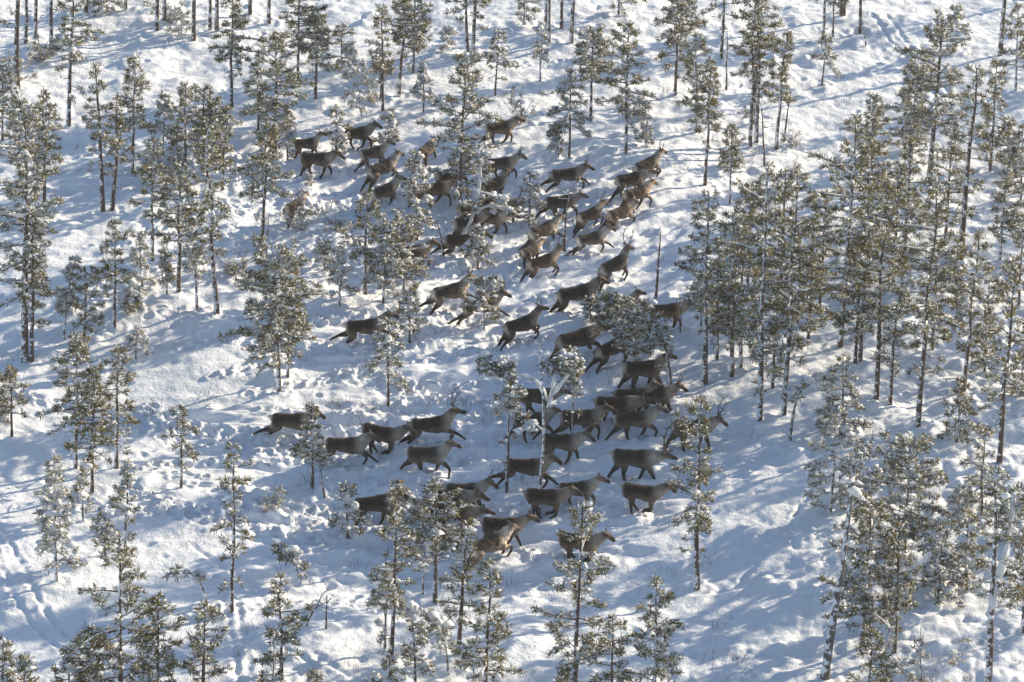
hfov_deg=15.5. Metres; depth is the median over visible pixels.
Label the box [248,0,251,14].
pine tree
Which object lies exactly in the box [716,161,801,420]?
pine tree
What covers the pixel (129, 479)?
pine sapling
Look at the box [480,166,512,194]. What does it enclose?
reindeer
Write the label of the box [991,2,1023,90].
pine tree
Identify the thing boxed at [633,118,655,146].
pine sapling
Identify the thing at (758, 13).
pine tree
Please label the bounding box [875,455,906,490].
pine sapling
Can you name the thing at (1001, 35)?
pine tree
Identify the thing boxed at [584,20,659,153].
pine tree
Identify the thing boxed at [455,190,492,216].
reindeer
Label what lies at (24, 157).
pine tree
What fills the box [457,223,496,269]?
pine sapling
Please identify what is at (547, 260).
reindeer
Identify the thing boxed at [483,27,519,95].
pine sapling
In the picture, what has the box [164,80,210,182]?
pine tree
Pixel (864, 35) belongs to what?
dead stem
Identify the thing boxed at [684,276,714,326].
pine sapling
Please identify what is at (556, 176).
reindeer
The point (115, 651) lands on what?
pine tree
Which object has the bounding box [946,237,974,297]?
pine sapling
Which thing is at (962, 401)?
pine sapling
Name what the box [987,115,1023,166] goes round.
pine sapling
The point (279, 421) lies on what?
reindeer
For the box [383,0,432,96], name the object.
pine tree
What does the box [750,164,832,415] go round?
pine tree
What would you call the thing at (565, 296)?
reindeer
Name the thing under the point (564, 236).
dead stem
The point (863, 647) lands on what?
pine sapling
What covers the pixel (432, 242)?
reindeer
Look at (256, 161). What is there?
pine tree
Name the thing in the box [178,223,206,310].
pine tree
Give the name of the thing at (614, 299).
pine sapling
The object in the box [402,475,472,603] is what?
pine tree
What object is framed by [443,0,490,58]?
pine tree
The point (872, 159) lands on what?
pine tree
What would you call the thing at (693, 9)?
pine tree
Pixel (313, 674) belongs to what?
pine sapling
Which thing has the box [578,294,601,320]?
pine sapling
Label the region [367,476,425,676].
pine tree
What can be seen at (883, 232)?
pine tree
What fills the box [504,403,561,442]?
reindeer
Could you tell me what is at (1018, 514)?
pine sapling
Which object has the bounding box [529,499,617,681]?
pine tree
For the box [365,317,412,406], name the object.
pine sapling
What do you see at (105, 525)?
pine sapling
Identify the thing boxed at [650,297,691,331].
reindeer
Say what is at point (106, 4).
pine sapling
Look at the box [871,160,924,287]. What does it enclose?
pine tree
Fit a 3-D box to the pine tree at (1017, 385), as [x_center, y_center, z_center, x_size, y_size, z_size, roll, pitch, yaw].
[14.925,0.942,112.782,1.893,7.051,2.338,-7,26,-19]
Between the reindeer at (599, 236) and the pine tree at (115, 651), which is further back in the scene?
the reindeer at (599, 236)
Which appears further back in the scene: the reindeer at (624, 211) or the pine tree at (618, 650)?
the reindeer at (624, 211)
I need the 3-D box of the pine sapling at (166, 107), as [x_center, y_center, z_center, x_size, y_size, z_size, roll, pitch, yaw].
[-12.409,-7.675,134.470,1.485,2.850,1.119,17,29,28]
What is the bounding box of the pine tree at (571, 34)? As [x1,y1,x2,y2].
[564,0,574,43]
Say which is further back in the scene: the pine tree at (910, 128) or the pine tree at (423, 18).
the pine tree at (423, 18)
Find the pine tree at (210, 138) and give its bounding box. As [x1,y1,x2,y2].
[178,123,232,314]
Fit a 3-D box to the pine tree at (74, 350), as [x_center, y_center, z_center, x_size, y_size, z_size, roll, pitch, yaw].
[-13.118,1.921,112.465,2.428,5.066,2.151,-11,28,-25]
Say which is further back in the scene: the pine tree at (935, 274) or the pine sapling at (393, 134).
the pine sapling at (393, 134)
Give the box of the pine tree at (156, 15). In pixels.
[155,0,158,30]
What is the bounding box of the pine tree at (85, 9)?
[84,0,87,12]
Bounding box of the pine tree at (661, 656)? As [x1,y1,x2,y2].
[618,573,686,681]
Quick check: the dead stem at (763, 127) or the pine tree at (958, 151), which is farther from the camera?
the dead stem at (763, 127)
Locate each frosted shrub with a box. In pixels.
[0,49,37,81]
[21,30,64,62]
[142,0,190,23]
[165,18,191,37]
[205,250,259,277]
[258,484,289,512]
[274,188,338,230]
[304,174,315,185]
[323,211,352,232]
[503,85,553,125]
[615,93,655,120]
[717,135,759,172]
[779,129,804,147]
[871,605,973,681]
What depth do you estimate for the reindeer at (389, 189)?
131.66 m
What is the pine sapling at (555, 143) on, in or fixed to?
on the ground
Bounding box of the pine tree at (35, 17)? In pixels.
[33,0,37,38]
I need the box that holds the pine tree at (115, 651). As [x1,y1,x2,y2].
[58,528,171,681]
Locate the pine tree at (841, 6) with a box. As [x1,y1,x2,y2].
[839,1,849,16]
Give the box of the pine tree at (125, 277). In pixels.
[90,216,143,327]
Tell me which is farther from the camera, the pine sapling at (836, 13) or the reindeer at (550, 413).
the pine sapling at (836, 13)
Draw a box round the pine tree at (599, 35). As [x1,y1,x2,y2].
[568,23,616,117]
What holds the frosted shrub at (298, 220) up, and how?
on the ground
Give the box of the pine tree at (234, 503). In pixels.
[209,440,256,612]
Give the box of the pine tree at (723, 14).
[699,0,740,58]
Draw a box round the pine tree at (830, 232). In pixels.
[796,188,845,305]
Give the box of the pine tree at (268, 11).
[267,0,270,23]
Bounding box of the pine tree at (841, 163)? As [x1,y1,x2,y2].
[797,112,885,347]
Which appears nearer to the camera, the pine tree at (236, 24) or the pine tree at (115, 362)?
the pine tree at (115, 362)
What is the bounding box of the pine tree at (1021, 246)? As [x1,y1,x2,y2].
[990,211,1023,304]
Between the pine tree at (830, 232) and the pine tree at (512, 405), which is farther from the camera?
the pine tree at (830, 232)
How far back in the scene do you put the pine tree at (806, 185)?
124.81 m
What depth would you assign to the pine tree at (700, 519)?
105.93 m
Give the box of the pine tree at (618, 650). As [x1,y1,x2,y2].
[587,612,635,681]
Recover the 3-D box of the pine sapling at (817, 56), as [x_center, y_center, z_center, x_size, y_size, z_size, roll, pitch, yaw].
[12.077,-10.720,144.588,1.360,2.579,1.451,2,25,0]
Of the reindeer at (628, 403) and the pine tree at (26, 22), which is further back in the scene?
the pine tree at (26, 22)
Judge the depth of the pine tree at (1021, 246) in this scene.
124.58 m
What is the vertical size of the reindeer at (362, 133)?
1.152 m
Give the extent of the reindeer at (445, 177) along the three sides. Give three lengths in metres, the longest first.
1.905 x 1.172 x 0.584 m
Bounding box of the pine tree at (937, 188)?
[878,174,969,426]
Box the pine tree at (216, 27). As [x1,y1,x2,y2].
[214,0,218,31]
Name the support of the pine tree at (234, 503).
on the ground
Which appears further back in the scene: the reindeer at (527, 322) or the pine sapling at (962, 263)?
the pine sapling at (962, 263)
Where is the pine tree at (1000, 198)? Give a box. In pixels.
[987,165,1023,259]
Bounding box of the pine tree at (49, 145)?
[28,86,64,213]
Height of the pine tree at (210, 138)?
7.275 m
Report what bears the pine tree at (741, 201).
on the ground
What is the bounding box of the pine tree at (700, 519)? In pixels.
[665,393,722,590]
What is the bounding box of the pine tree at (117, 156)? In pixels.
[103,92,136,210]
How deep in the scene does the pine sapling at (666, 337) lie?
118.18 m
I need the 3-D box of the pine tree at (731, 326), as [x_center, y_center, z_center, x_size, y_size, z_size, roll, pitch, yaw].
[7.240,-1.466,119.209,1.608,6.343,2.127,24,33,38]
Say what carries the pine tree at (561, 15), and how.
on the ground
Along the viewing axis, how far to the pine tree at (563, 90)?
134.40 m
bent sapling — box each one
[161,563,207,605]
[782,371,822,441]
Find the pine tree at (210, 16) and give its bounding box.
[208,0,211,29]
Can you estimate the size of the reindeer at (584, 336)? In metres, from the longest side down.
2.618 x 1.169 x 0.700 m
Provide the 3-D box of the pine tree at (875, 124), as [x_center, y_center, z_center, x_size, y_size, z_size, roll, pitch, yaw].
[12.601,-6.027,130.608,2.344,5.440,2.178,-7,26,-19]
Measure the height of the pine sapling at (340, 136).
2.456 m
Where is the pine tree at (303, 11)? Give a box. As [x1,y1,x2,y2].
[273,0,329,83]
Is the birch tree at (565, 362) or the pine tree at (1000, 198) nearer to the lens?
the birch tree at (565, 362)
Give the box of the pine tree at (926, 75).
[894,8,973,190]
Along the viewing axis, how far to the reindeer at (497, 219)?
129.96 m
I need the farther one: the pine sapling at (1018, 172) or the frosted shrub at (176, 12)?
the frosted shrub at (176, 12)
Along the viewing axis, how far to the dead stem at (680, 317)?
123.12 m
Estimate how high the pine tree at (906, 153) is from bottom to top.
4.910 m
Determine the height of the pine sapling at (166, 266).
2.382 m
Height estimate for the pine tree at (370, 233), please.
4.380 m
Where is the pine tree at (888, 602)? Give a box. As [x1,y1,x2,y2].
[868,516,923,653]
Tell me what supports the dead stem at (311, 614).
on the ground
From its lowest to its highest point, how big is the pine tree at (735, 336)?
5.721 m
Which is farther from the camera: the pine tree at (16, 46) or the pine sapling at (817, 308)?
the pine tree at (16, 46)
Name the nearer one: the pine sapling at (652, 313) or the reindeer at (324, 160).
the pine sapling at (652, 313)
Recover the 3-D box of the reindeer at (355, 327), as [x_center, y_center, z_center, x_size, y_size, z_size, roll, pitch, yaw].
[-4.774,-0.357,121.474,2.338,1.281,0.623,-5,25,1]
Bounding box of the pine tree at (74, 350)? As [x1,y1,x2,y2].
[35,330,115,468]
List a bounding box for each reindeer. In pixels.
[253,410,325,439]
[258,122,283,159]
[282,190,308,228]
[291,129,327,158]
[298,148,344,178]
[308,429,380,464]
[329,307,399,346]
[337,119,382,150]
[350,488,408,526]
[354,138,395,172]
[359,421,416,453]
[360,148,404,192]
[365,173,406,214]
[390,237,441,268]
[397,386,466,443]
[399,430,462,478]
[407,519,475,552]
[408,178,456,207]
[412,136,435,172]
[419,263,477,314]
[427,488,490,520]
[430,230,492,255]
[434,159,471,187]
[436,501,495,523]
[442,469,499,506]
[448,279,511,325]
[451,209,491,234]
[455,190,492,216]
[464,520,521,573]
[470,210,520,233]
[478,114,525,145]
[478,504,540,549]
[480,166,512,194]
[481,147,527,179]
[483,192,525,222]
[485,451,562,487]
[497,296,549,350]
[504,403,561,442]
[519,212,567,250]
[519,237,546,267]
[520,237,565,281]
[520,387,571,413]
[521,483,582,518]
[534,190,588,220]
[537,422,595,464]
[540,155,594,192]
[549,273,609,312]
[549,321,610,358]
[551,401,617,439]
[554,472,609,503]
[555,528,615,561]
[565,216,616,255]
[573,198,609,237]
[582,386,656,427]
[585,332,629,373]
[597,226,634,289]
[598,199,640,229]
[602,287,646,327]
[605,401,668,440]
[607,416,683,480]
[609,167,659,202]
[610,377,664,419]
[617,352,677,388]
[618,480,676,513]
[620,177,657,212]
[626,141,667,187]
[637,374,688,414]
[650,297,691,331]
[665,394,728,451]
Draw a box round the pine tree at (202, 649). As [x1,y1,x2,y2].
[181,599,232,681]
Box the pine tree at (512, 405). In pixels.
[489,378,532,492]
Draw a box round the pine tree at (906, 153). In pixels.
[892,133,942,249]
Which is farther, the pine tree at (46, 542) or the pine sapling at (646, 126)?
the pine sapling at (646, 126)
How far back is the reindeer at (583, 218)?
130.44 m
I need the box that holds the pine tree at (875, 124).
[836,90,904,226]
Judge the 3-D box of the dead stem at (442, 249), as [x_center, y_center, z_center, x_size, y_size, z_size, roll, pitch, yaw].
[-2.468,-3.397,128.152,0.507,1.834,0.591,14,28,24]
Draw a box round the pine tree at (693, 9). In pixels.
[666,0,704,59]
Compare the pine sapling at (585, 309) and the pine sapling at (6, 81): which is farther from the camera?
the pine sapling at (6, 81)
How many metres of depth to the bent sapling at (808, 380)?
114.43 m
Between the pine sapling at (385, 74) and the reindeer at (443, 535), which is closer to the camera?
the reindeer at (443, 535)
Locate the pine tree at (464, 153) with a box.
[415,50,505,214]
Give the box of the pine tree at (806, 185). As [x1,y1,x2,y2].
[757,167,813,294]
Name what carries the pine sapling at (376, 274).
on the ground
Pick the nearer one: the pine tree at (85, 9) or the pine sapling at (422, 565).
the pine sapling at (422, 565)
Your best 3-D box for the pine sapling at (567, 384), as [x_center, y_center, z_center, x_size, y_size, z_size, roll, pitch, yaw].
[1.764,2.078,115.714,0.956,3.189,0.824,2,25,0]
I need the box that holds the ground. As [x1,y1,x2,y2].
[0,0,1023,681]
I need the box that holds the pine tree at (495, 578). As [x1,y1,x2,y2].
[449,557,527,681]
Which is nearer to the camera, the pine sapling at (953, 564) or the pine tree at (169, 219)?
the pine sapling at (953, 564)
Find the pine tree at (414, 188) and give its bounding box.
[399,149,436,240]
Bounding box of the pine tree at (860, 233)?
[843,205,891,361]
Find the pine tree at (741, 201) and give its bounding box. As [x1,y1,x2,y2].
[715,181,773,285]
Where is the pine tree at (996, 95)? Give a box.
[975,56,1015,171]
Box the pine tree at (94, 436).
[62,365,118,492]
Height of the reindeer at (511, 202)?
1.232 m
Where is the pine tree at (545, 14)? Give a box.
[533,0,557,33]
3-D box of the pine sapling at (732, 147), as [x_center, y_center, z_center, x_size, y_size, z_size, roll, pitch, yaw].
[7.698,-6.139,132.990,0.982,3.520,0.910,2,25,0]
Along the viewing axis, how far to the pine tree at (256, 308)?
116.58 m
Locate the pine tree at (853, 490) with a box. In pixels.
[820,445,870,680]
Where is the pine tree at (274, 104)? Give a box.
[241,30,316,150]
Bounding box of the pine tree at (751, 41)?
[726,0,776,148]
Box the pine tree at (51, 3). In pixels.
[46,0,65,44]
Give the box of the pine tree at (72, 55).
[42,0,106,126]
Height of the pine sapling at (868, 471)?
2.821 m
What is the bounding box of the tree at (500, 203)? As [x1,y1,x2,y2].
[456,142,521,234]
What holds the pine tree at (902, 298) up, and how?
on the ground
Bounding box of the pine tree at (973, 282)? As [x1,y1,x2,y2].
[942,229,1002,391]
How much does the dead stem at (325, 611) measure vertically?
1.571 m
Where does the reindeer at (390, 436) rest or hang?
on the ground
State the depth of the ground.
119.61 m
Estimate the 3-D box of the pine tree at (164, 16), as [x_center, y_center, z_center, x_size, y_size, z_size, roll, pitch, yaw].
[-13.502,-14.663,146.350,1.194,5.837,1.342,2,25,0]
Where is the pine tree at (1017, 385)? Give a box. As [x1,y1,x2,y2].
[974,261,1023,463]
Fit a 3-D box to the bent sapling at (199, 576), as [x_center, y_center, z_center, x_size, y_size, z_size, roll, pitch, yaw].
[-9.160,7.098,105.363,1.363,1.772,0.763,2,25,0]
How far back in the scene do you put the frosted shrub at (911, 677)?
102.03 m
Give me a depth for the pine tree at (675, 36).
140.65 m
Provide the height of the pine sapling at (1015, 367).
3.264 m
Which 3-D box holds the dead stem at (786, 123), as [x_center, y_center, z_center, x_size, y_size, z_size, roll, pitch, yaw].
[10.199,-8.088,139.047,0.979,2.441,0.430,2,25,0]
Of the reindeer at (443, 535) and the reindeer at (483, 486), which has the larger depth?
the reindeer at (483, 486)
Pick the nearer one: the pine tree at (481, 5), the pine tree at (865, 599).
the pine tree at (865, 599)
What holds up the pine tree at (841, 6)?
on the ground
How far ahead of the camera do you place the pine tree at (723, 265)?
120.62 m
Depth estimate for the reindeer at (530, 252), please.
127.84 m
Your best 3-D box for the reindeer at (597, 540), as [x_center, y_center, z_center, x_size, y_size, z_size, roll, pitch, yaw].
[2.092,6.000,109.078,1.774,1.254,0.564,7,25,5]
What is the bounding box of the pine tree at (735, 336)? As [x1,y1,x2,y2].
[711,212,773,367]
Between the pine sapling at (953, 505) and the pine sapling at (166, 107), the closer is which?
the pine sapling at (953, 505)
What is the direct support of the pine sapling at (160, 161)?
on the ground
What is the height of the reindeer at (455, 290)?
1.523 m
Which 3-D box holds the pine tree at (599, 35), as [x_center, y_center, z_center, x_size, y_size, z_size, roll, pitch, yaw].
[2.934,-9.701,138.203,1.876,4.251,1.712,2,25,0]
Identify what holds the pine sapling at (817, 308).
on the ground
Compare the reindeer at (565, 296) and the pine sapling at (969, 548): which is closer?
the pine sapling at (969, 548)
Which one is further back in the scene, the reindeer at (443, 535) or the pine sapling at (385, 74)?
the pine sapling at (385, 74)
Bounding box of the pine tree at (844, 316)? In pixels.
[827,234,876,363]
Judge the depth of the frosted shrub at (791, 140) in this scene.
138.98 m
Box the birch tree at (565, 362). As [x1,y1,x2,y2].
[475,340,586,516]
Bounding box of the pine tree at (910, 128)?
[884,58,944,161]
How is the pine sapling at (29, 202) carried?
on the ground
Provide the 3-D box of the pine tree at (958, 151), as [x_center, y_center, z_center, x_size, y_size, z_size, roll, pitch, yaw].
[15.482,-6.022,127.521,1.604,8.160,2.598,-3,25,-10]
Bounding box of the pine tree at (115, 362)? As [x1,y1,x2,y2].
[85,344,141,468]
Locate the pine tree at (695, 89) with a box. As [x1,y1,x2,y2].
[675,30,715,132]
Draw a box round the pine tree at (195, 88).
[175,82,220,171]
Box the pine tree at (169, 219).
[145,160,205,291]
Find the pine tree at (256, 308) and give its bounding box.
[217,232,330,392]
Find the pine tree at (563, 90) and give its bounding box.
[545,66,594,157]
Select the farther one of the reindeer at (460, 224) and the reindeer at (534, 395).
the reindeer at (460, 224)
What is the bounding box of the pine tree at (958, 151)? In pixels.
[940,62,994,259]
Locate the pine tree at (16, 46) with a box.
[0,0,30,88]
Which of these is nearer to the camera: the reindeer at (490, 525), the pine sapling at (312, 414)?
the reindeer at (490, 525)
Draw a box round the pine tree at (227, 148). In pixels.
[192,104,243,190]
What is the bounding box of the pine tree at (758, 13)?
[734,0,784,143]
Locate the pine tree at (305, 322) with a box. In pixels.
[260,265,313,377]
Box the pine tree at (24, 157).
[0,84,64,362]
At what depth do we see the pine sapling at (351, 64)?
137.63 m
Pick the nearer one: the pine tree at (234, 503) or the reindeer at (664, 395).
the pine tree at (234, 503)
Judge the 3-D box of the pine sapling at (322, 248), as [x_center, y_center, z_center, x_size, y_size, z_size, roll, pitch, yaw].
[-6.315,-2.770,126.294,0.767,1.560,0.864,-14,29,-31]
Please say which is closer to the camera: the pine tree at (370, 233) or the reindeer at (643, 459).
the reindeer at (643, 459)
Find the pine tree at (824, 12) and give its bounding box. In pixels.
[804,0,848,40]
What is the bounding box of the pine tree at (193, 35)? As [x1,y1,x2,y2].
[191,0,195,40]
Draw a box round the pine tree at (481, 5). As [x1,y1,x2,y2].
[459,0,491,57]
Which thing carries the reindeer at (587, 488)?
on the ground
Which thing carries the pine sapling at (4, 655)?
on the ground
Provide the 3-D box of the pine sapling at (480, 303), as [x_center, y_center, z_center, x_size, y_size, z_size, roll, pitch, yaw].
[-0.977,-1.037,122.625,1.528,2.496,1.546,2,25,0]
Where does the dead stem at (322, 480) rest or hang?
on the ground
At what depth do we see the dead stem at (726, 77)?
142.76 m
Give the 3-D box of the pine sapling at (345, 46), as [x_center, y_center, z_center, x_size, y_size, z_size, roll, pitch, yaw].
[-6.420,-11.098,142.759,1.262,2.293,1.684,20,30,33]
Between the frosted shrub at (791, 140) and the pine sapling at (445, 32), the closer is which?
the frosted shrub at (791, 140)
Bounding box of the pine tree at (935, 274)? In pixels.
[911,239,966,349]
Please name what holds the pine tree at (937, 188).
on the ground
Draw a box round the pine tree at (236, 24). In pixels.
[207,0,264,109]
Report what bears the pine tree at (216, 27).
on the ground
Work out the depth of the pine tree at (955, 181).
129.77 m
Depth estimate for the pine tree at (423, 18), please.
141.45 m
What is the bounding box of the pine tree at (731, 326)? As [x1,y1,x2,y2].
[708,205,759,377]
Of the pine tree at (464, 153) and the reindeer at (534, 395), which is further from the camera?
the pine tree at (464, 153)
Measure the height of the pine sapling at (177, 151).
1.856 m
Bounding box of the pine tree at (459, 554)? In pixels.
[433,517,486,647]
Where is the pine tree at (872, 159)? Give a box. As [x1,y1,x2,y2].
[831,127,900,270]
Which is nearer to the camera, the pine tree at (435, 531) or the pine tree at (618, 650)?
the pine tree at (618, 650)
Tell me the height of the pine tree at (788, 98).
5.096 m
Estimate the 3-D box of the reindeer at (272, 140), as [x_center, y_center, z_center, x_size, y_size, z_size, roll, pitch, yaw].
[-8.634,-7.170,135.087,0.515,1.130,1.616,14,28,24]
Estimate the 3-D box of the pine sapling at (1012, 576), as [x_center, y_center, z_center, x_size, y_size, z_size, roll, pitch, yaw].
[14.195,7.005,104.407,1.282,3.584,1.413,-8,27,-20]
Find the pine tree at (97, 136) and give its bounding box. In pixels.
[81,61,124,211]
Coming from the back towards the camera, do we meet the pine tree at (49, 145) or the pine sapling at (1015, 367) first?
the pine tree at (49, 145)
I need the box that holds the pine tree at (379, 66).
[364,3,394,110]
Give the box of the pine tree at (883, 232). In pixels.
[840,172,918,399]
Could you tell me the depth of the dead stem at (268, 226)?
128.25 m
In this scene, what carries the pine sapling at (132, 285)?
on the ground
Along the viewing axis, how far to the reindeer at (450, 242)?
127.96 m
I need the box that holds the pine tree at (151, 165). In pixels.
[128,137,169,260]
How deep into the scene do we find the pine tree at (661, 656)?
99.44 m
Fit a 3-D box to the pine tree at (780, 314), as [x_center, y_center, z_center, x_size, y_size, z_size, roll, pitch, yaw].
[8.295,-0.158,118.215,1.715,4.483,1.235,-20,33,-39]
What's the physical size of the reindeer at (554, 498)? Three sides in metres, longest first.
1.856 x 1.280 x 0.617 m
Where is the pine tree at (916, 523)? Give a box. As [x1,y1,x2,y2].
[859,430,951,555]
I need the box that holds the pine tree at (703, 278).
[674,186,744,385]
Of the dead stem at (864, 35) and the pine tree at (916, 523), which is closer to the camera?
the pine tree at (916, 523)
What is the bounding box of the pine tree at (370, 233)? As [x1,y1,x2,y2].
[339,185,386,294]
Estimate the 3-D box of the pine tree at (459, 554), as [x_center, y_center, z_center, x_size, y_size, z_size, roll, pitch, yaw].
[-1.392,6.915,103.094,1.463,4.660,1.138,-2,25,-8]
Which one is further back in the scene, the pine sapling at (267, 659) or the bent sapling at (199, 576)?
the bent sapling at (199, 576)
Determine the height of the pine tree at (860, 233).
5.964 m
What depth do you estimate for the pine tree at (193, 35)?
145.66 m
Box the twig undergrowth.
[0,0,1023,681]
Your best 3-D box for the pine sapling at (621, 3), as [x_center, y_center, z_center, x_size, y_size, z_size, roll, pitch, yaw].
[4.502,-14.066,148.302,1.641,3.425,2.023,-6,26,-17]
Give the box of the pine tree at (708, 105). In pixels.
[685,56,724,185]
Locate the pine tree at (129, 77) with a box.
[105,49,158,172]
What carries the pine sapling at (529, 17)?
on the ground
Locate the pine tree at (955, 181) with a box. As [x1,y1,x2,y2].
[926,124,976,238]
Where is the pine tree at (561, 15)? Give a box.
[559,0,562,28]
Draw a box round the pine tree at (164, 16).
[162,0,166,20]
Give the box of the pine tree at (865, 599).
[817,491,919,642]
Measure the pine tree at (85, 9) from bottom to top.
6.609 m
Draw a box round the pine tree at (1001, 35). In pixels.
[995,0,1006,55]
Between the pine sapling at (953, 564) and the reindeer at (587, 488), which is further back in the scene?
the reindeer at (587, 488)
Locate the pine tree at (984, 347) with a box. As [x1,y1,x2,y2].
[955,274,1006,374]
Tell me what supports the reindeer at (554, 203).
on the ground
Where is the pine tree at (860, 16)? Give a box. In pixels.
[858,0,861,33]
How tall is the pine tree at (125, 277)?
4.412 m
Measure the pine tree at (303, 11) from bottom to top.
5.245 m
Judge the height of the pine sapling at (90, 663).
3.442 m
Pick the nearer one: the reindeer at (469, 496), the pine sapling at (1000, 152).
the reindeer at (469, 496)
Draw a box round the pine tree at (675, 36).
[652,0,711,95]
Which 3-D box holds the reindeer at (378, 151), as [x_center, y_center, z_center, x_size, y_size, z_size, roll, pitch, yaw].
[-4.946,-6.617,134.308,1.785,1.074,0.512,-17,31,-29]
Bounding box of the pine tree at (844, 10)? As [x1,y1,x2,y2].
[842,2,845,15]
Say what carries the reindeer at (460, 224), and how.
on the ground
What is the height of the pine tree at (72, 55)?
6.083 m
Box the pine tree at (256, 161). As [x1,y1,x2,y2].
[236,122,294,247]
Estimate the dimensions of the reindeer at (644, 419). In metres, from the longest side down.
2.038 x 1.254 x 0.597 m
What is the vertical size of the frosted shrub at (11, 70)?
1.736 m
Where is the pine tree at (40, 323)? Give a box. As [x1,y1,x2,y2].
[6,212,53,361]
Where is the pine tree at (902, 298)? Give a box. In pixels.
[874,258,920,404]
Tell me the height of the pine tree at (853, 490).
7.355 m
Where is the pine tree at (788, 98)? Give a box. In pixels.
[761,30,797,149]
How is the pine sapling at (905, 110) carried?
on the ground
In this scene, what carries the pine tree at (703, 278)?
on the ground
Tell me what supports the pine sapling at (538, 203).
on the ground
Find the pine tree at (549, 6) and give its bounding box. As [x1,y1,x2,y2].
[546,0,552,42]
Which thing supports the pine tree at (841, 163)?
on the ground
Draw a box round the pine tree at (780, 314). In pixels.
[750,273,799,388]
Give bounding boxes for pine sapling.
[0,62,16,140]
[0,97,42,177]
[0,364,31,436]
[0,371,10,423]
[0,635,20,681]
[6,174,42,220]
[6,653,40,681]
[49,642,86,681]
[51,254,83,339]
[63,623,109,681]
[66,463,94,520]
[68,265,106,337]
[88,0,126,17]
[89,507,120,555]
[106,457,140,546]
[116,274,147,315]
[118,324,151,359]
[125,230,158,286]
[142,132,169,175]
[146,90,181,154]
[155,243,177,293]
[160,404,200,487]
[165,124,191,163]
[193,94,230,169]
[235,58,269,130]
[252,650,286,681]
[261,572,314,677]
[270,542,310,582]
[271,103,300,160]
[289,399,336,488]
[305,667,325,681]
[312,237,335,269]
[319,21,356,72]
[324,103,353,152]
[324,239,361,307]
[326,481,371,538]
[340,47,379,118]
[351,217,408,304]
[363,564,407,648]
[363,647,401,681]
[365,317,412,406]
[368,46,396,99]
[368,108,401,143]
[382,208,436,291]
[390,484,415,519]
[394,286,429,343]
[398,600,435,681]
[402,505,431,534]
[404,522,439,593]
[409,59,438,112]
[417,606,455,674]
[438,25,457,51]
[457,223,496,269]
[461,273,504,330]
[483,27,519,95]
[514,169,547,226]
[515,0,540,24]
[531,19,549,80]
[545,123,566,157]
[555,374,583,432]
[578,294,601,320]
[587,288,613,332]
[594,288,642,362]
[609,0,647,17]
[611,295,660,363]
[629,304,672,357]
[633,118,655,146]
[638,313,674,384]
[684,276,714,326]
[717,123,743,204]
[787,249,833,338]
[809,31,841,85]
[814,353,873,440]
[827,0,845,36]
[839,436,882,503]
[846,622,898,681]
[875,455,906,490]
[890,98,929,147]
[911,520,972,610]
[929,540,973,592]
[935,375,996,443]
[942,506,993,593]
[943,1,972,47]
[944,484,973,523]
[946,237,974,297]
[959,426,1009,515]
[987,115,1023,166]
[991,123,1023,200]
[997,317,1023,396]
[998,481,1023,542]
[1001,538,1023,632]
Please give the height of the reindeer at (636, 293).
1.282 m
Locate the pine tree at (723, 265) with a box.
[694,252,738,359]
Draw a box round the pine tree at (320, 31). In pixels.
[295,5,341,99]
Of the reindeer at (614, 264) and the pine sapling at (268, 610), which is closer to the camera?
the pine sapling at (268, 610)
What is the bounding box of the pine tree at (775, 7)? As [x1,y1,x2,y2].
[742,0,780,123]
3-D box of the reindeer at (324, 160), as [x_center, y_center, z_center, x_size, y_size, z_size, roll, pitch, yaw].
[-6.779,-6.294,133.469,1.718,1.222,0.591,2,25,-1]
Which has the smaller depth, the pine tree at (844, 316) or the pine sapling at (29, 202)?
the pine tree at (844, 316)
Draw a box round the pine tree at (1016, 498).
[969,465,1023,681]
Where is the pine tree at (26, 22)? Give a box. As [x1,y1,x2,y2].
[24,0,32,43]
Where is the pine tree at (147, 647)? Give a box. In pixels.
[127,590,195,681]
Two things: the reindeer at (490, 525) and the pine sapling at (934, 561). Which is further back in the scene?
the reindeer at (490, 525)
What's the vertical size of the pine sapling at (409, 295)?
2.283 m
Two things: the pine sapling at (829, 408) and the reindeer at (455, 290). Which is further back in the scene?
the reindeer at (455, 290)
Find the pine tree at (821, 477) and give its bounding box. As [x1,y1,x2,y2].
[801,405,855,513]
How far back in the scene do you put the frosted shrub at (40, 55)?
142.82 m
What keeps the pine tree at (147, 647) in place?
on the ground
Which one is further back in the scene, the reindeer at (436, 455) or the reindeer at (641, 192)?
the reindeer at (641, 192)
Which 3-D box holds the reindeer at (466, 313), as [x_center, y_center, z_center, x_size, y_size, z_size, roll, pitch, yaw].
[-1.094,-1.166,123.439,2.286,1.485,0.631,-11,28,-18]
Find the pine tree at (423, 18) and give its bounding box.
[390,0,434,72]
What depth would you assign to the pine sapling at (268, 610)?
101.44 m
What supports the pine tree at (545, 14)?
on the ground
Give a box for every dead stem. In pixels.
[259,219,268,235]
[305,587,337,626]
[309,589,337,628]
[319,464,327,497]
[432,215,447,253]
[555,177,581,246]
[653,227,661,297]
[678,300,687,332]
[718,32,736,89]
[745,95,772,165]
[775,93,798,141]
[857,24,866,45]
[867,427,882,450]
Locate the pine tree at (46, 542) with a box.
[31,453,88,581]
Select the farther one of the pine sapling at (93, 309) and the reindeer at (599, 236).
the reindeer at (599, 236)
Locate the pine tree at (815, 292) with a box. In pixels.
[766,220,827,345]
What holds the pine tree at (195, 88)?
on the ground
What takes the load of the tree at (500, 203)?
on the ground
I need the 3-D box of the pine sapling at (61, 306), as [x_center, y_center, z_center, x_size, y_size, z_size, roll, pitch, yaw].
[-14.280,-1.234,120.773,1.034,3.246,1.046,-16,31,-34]

